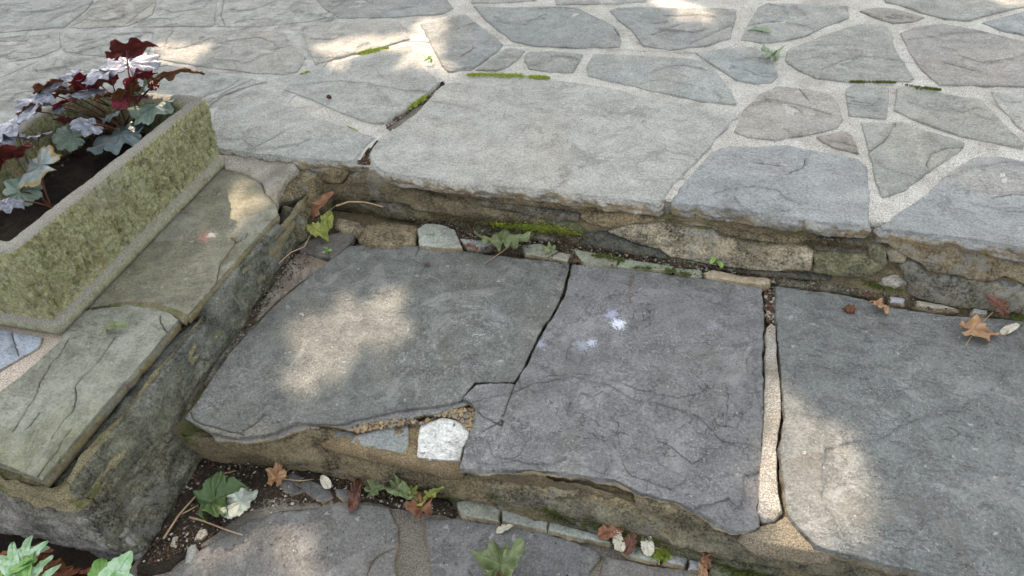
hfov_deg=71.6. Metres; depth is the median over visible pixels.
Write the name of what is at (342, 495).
stone chip
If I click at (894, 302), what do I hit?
filler stone
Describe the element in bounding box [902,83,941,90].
moss
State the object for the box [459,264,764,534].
step slab
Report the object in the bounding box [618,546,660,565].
edging stone
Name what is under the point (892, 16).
flagstone
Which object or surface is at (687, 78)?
flagstone
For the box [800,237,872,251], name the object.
moss
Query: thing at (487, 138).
flagstone
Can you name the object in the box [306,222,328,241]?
fallen leaf
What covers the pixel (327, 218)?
fallen leaf
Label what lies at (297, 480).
twig
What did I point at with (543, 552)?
flagstone
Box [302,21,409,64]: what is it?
flagstone
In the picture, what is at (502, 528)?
fallen leaf
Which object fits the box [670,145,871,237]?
flagstone
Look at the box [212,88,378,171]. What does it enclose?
flagstone
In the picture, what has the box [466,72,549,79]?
moss
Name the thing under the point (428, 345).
step slab
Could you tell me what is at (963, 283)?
riser wall
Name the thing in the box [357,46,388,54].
moss
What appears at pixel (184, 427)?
step bed
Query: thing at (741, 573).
moss
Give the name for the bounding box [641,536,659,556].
fallen leaf
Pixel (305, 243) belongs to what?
twig
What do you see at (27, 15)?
flagstone
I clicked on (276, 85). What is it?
terrace
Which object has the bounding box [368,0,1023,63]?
terrace
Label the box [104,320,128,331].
fallen leaf
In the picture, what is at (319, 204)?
fallen leaf
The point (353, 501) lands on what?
fallen leaf
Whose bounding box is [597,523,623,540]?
fallen leaf
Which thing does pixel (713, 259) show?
weed sprout
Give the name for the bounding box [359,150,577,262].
soil crumbs
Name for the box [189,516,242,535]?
twig
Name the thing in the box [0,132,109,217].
soil crumbs
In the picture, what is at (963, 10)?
flagstone
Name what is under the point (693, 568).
edging stone
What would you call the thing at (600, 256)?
moss
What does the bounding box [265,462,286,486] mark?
fallen leaf
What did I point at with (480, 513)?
edging stone
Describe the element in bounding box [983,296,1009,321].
fallen leaf
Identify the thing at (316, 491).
stone chip
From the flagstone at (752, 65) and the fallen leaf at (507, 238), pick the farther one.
the flagstone at (752, 65)
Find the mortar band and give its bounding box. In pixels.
[201,498,346,548]
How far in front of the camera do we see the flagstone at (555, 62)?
2.47 m
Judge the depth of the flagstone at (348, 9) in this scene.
2.93 m
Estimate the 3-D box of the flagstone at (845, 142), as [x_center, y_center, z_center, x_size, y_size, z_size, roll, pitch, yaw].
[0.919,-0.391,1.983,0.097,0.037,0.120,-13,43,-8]
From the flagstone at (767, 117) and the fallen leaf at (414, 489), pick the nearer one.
the fallen leaf at (414, 489)
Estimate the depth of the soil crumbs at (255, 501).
1.58 m
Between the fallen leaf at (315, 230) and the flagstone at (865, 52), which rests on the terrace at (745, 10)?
the flagstone at (865, 52)
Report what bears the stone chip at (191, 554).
on the soil patch at (150, 569)
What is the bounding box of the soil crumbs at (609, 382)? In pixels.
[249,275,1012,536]
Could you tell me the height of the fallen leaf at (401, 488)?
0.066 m
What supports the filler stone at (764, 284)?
on the step bed at (184, 427)
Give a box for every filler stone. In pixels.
[335,219,363,239]
[358,222,417,248]
[417,224,463,251]
[459,239,495,254]
[521,244,558,260]
[548,252,571,264]
[573,249,618,267]
[617,259,674,274]
[674,268,702,278]
[702,270,770,292]
[777,278,857,297]
[888,297,904,308]
[914,301,959,315]
[969,308,986,317]
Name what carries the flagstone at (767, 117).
on the terrace at (881, 210)
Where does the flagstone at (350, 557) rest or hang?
on the path
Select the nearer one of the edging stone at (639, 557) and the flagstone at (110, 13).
the edging stone at (639, 557)
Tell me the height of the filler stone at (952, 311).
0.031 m
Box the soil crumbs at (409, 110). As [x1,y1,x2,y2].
[385,84,440,128]
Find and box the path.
[129,500,735,575]
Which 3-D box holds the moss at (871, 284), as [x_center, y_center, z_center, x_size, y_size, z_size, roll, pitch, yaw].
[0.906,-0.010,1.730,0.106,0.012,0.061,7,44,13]
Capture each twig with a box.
[162,470,235,538]
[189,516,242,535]
[278,204,337,263]
[282,478,313,480]
[336,201,382,206]
[628,275,633,302]
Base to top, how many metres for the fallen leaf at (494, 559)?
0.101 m
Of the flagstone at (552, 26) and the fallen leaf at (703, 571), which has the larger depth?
the flagstone at (552, 26)
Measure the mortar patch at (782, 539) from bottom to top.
0.032 m
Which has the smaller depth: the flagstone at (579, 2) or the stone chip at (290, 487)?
the stone chip at (290, 487)
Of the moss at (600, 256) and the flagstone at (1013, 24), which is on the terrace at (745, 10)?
the flagstone at (1013, 24)
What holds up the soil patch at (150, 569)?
on the path
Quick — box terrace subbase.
[347,82,874,235]
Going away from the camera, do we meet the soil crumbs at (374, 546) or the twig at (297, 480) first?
the soil crumbs at (374, 546)
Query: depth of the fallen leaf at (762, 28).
2.51 m
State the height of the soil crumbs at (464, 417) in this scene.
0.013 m
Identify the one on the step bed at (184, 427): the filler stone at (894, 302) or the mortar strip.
the mortar strip
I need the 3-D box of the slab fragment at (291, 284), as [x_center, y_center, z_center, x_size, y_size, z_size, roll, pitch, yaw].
[-0.596,0.006,1.922,0.121,0.030,0.280,7,44,13]
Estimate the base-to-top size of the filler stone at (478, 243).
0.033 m
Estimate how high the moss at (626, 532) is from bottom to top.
0.062 m
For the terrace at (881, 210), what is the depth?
2.17 m
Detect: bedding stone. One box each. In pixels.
[333,431,354,438]
[351,424,409,453]
[417,417,468,462]
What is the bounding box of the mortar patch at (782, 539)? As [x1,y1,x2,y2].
[736,517,834,565]
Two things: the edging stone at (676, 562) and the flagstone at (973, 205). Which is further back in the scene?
the flagstone at (973, 205)
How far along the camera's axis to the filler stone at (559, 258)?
1.91 m
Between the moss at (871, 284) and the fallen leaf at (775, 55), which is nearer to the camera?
the moss at (871, 284)
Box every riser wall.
[179,416,901,575]
[310,167,1023,321]
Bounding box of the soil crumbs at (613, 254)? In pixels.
[411,217,947,313]
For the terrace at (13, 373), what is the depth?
1.62 m
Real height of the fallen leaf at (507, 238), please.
0.059 m
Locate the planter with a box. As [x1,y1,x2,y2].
[0,90,224,334]
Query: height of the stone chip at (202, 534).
0.014 m
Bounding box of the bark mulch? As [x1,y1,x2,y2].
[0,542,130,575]
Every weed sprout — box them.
[423,55,432,62]
[710,257,723,267]
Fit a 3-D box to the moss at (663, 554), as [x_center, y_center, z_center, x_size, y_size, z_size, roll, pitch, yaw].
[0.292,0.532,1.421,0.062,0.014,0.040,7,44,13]
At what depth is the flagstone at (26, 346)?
1.65 m
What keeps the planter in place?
on the side wall at (92, 410)
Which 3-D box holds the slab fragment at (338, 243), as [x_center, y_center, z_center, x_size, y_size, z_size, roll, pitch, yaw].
[-0.533,-0.119,2.040,0.147,0.030,0.126,7,44,13]
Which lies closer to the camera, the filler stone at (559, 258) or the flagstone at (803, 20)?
the filler stone at (559, 258)
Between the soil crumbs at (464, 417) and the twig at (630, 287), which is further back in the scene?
the twig at (630, 287)
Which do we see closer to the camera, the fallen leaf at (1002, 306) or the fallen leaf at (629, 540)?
the fallen leaf at (629, 540)
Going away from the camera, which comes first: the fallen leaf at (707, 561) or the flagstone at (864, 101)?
the fallen leaf at (707, 561)
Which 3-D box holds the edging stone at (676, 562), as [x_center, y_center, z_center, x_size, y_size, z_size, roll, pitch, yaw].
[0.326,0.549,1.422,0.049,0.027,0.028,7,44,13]
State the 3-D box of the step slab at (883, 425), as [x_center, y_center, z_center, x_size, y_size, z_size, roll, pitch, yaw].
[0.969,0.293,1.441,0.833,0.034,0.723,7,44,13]
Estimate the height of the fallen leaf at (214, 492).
0.066 m
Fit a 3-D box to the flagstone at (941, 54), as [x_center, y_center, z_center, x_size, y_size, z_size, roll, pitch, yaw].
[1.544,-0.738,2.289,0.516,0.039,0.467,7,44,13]
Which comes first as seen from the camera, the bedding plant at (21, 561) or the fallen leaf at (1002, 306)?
the bedding plant at (21, 561)
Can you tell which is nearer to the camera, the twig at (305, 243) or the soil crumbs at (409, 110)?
the twig at (305, 243)
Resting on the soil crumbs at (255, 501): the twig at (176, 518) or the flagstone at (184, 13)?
the twig at (176, 518)
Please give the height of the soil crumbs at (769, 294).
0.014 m
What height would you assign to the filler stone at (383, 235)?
0.033 m
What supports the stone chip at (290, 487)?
on the soil patch at (150, 569)
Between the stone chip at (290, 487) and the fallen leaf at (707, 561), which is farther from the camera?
the stone chip at (290, 487)
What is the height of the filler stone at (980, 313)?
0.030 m
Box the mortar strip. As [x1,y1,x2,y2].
[756,324,781,525]
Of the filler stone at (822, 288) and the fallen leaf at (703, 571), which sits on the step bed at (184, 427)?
the filler stone at (822, 288)
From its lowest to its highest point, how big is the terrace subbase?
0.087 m
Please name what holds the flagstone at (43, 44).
on the terrace at (276, 85)
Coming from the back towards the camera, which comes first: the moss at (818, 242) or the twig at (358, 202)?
the twig at (358, 202)
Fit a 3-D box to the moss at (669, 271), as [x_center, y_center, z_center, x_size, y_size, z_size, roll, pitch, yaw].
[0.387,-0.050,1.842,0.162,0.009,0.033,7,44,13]
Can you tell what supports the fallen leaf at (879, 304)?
on the step slab at (883, 425)
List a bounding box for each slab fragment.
[204,323,257,386]
[254,253,327,324]
[298,233,356,260]
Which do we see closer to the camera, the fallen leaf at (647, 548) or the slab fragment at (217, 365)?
the fallen leaf at (647, 548)
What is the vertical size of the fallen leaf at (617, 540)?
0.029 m
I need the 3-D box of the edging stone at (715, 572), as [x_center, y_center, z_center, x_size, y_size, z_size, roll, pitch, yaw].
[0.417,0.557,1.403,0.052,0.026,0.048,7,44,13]
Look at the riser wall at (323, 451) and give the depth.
1.48 m
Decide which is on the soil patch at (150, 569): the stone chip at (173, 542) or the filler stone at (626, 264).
the stone chip at (173, 542)
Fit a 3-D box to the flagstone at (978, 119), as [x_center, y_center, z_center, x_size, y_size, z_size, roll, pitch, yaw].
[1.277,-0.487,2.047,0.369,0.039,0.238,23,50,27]
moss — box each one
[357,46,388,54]
[407,95,427,109]
[424,211,593,238]
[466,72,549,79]
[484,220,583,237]
[484,493,676,547]
[591,253,624,261]
[630,265,692,275]
[646,546,672,564]
[711,561,771,575]
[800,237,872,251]
[850,79,896,83]
[861,279,906,293]
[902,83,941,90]
[1005,312,1023,325]
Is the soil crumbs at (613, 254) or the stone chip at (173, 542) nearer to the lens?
the stone chip at (173, 542)
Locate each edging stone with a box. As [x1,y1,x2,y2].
[457,500,500,525]
[501,511,547,533]
[547,523,612,547]
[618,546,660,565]
[662,554,686,569]
[687,560,698,573]
[709,564,734,575]
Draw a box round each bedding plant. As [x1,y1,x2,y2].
[0,535,60,575]
[87,551,132,575]
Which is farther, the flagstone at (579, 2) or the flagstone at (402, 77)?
the flagstone at (579, 2)
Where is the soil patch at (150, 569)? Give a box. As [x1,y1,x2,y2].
[137,459,457,575]
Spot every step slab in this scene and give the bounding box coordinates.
[185,245,568,444]
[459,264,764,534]
[773,286,1023,575]
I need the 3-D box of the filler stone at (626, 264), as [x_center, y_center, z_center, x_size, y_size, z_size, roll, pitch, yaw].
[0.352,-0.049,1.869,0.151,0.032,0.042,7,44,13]
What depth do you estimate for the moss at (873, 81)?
2.20 m
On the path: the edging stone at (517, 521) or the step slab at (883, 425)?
the edging stone at (517, 521)
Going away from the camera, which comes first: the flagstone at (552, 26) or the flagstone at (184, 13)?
the flagstone at (552, 26)
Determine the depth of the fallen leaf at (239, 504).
1.55 m
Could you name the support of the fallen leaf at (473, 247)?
on the filler stone at (478, 243)
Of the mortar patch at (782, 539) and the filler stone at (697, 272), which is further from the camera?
the filler stone at (697, 272)
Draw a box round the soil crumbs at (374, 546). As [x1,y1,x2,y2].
[202,512,661,575]
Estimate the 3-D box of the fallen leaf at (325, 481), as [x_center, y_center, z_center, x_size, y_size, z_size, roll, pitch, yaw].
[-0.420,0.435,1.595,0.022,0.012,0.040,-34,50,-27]
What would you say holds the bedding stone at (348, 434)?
on the riser wall at (323, 451)
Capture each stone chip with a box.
[170,536,177,547]
[185,544,198,564]
[194,529,207,540]
[275,473,304,495]
[297,480,333,503]
[335,489,348,502]
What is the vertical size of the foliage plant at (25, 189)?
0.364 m
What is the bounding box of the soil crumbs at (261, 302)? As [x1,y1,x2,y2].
[199,242,314,391]
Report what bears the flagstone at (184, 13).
on the terrace at (276, 85)
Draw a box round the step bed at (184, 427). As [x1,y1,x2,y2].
[172,210,783,518]
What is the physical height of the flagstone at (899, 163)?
0.040 m
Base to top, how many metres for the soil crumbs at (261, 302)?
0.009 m
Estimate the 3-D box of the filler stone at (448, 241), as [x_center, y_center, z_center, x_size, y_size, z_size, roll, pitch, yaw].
[-0.203,-0.138,2.014,0.162,0.033,0.109,7,44,13]
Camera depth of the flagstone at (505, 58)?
2.50 m
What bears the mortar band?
on the path
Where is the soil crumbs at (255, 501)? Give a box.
[143,458,457,565]
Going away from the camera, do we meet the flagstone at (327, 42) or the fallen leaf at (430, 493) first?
the fallen leaf at (430, 493)
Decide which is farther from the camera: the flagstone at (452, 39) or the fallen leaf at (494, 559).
the flagstone at (452, 39)
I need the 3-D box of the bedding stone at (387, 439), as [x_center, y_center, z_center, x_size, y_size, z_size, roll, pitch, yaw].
[-0.288,0.343,1.551,0.135,0.031,0.088,-7,43,-2]
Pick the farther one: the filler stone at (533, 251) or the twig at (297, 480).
the filler stone at (533, 251)
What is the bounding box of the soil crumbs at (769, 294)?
[763,286,774,324]
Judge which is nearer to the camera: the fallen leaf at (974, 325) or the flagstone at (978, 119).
the fallen leaf at (974, 325)
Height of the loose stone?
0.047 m
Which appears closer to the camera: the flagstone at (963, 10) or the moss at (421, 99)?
the moss at (421, 99)
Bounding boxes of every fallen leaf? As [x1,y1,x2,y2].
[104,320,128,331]
[193,470,248,521]
[221,488,257,518]
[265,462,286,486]
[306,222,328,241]
[310,191,333,220]
[320,211,333,231]
[320,475,331,488]
[347,479,360,512]
[364,479,386,497]
[382,473,414,499]
[396,481,425,504]
[404,492,432,519]
[416,486,444,505]
[463,242,476,250]
[471,538,524,575]
[475,228,530,263]
[496,524,513,532]
[543,242,555,253]
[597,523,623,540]
[612,530,625,551]
[621,532,636,554]
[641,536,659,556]
[698,558,707,575]
[699,552,711,569]
[748,25,771,32]
[761,44,784,61]
[869,298,889,315]
[959,314,1000,345]
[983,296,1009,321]
[1000,323,1019,335]
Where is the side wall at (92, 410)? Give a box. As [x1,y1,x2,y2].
[0,155,333,560]
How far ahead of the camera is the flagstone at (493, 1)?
2.90 m
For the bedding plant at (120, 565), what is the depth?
1.45 m
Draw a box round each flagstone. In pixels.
[0,0,92,32]
[0,34,60,62]
[0,56,267,123]
[0,329,42,371]
[62,31,153,56]
[69,0,156,28]
[133,0,216,27]
[154,29,305,74]
[166,504,399,575]
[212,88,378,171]
[215,0,328,26]
[285,45,439,125]
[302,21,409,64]
[317,0,452,20]
[368,78,738,216]
[420,14,502,72]
[426,519,601,575]
[471,0,536,3]
[473,6,620,48]
[476,48,524,71]
[524,51,582,73]
[555,0,646,5]
[587,54,735,105]
[599,557,710,575]
[610,7,735,50]
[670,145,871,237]
[695,47,777,84]
[734,86,842,140]
[741,3,848,43]
[785,24,913,82]
[816,131,858,154]
[845,85,888,119]
[859,7,923,23]
[861,122,963,198]
[873,157,1023,262]
[884,0,1023,21]
[893,87,1023,148]
[900,23,1023,87]
[981,11,1023,35]
[991,90,1023,131]
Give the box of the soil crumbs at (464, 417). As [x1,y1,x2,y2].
[348,407,474,433]
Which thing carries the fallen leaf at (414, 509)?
on the path
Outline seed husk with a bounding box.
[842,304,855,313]
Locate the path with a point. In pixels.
(413, 554)
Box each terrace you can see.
[0,0,368,121]
[0,309,91,391]
[289,42,1023,226]
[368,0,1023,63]
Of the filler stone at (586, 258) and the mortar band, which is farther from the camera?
the filler stone at (586, 258)
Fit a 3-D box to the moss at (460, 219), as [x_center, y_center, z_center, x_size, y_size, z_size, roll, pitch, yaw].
[-0.015,-0.177,1.994,0.510,0.100,0.031,10,45,16]
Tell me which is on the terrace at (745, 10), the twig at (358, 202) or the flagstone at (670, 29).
the flagstone at (670, 29)
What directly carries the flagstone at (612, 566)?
on the path
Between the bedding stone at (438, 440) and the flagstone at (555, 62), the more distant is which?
the flagstone at (555, 62)
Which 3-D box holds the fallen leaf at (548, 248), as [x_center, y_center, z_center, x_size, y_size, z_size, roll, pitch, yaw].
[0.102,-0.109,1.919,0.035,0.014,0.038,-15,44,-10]
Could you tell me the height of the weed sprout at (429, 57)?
0.023 m
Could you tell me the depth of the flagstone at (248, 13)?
3.00 m
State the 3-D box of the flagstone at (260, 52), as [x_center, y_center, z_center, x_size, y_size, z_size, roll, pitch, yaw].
[-1.121,-0.916,2.768,0.798,0.039,0.361,7,44,13]
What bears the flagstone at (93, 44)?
on the terrace at (276, 85)
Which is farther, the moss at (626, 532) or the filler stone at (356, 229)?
the filler stone at (356, 229)
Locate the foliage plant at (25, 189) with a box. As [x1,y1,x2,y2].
[0,37,204,212]
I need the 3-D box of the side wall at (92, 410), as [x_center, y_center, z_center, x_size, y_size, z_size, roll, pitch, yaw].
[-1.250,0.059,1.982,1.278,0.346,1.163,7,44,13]
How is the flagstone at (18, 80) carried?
on the terrace at (276, 85)
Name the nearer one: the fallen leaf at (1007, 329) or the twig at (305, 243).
the fallen leaf at (1007, 329)
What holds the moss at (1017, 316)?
on the riser wall at (963, 283)
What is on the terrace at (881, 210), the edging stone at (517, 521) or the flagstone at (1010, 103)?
the flagstone at (1010, 103)
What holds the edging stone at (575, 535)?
on the path
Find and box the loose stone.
[879,275,905,288]

